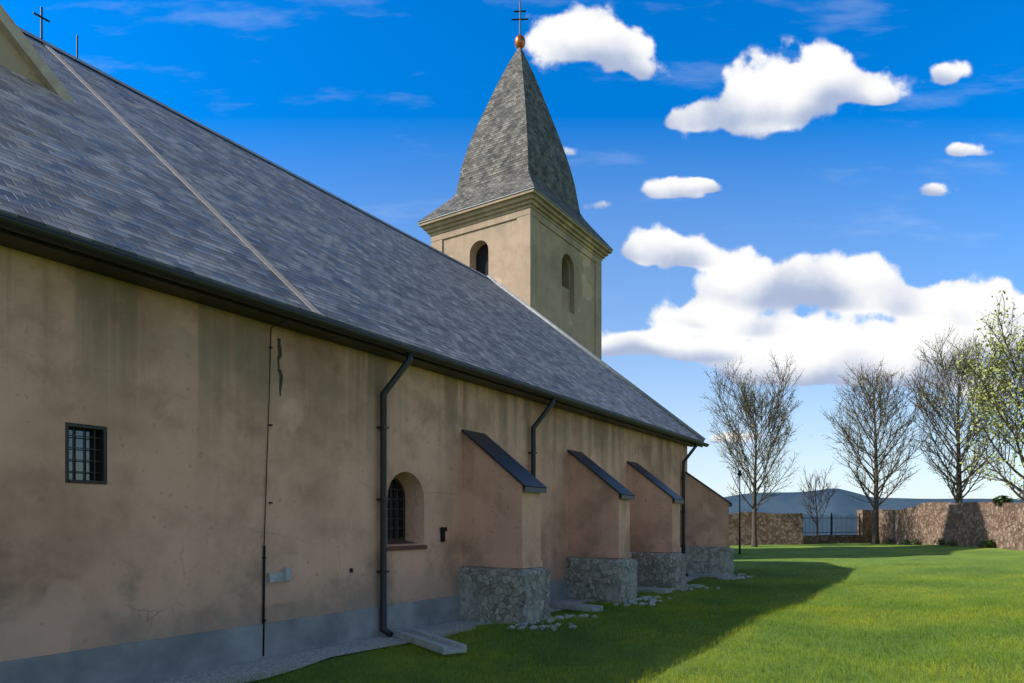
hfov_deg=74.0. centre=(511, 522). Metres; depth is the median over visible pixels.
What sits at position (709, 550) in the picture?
buttress
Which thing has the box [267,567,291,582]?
conductor test box
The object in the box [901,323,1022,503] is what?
tree
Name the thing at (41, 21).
ridge cross and rod
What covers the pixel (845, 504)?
distant hills
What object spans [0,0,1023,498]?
sky
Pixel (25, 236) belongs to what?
gutter fascia
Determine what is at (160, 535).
church walls
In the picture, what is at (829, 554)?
ground
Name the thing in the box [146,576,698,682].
gravel strip
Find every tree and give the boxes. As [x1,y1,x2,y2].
[700,352,803,546]
[795,462,838,534]
[819,359,934,543]
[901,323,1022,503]
[952,290,1023,502]
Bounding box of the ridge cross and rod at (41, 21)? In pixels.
[33,7,77,57]
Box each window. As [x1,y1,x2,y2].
[65,422,106,484]
[387,477,426,550]
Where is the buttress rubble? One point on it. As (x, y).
(651, 602)
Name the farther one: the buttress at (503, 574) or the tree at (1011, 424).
the tree at (1011, 424)
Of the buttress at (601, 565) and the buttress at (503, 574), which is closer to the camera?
the buttress at (503, 574)
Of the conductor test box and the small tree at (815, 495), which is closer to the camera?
the conductor test box
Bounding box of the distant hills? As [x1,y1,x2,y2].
[724,488,1022,535]
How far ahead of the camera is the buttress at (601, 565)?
15.21 m
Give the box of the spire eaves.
[418,186,612,250]
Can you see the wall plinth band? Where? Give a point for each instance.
(150, 660)
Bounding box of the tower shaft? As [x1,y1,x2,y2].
[419,188,611,359]
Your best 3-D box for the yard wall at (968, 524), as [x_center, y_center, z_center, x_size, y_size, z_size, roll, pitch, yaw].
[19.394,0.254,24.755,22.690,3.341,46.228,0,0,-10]
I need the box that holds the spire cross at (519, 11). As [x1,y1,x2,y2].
[512,1,527,33]
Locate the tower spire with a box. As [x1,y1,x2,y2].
[417,47,612,249]
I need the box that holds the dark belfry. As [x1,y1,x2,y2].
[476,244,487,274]
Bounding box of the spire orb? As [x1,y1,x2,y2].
[515,34,524,48]
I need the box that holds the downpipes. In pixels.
[376,353,696,636]
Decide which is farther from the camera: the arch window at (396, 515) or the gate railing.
the gate railing
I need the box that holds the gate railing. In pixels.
[805,513,859,535]
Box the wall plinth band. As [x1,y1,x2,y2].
[0,579,566,682]
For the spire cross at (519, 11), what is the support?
on the spire orb
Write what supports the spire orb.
on the tower spire
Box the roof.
[0,32,703,441]
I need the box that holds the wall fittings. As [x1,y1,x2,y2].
[350,527,446,572]
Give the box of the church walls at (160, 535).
[0,245,686,661]
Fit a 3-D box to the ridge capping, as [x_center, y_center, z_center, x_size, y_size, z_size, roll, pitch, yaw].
[-10.055,-6.074,11.645,15.610,6.664,37.283,0,0,33]
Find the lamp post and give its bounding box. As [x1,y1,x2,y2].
[737,470,741,553]
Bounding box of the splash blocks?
[394,573,732,654]
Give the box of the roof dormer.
[0,4,73,101]
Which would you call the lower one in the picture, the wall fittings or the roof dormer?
the wall fittings
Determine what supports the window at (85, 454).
on the church walls at (160, 535)
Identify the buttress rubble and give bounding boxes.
[507,573,754,630]
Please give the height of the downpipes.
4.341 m
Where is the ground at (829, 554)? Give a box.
[245,543,1023,682]
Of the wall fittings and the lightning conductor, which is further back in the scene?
the wall fittings
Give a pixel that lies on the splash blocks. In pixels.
(440, 646)
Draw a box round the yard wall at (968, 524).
[729,502,1023,550]
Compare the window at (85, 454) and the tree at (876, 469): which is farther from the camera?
the tree at (876, 469)
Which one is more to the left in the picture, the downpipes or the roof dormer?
the roof dormer
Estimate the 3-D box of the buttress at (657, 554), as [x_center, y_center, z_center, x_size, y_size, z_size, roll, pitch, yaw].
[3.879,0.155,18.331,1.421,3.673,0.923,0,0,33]
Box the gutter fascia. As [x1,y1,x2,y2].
[0,212,708,446]
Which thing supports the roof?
on the church walls at (160, 535)
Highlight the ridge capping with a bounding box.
[18,26,704,440]
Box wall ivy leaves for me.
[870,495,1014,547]
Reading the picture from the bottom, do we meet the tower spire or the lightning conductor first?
the lightning conductor
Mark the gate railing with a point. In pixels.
(841, 532)
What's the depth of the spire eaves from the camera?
30.61 m
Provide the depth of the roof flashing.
10.44 m
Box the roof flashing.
[42,42,321,314]
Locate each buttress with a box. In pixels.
[459,429,550,624]
[565,449,637,603]
[627,461,686,587]
[685,471,733,575]
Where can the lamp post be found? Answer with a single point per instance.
(739, 473)
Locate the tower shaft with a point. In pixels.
(546, 257)
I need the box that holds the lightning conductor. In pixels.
[262,320,285,655]

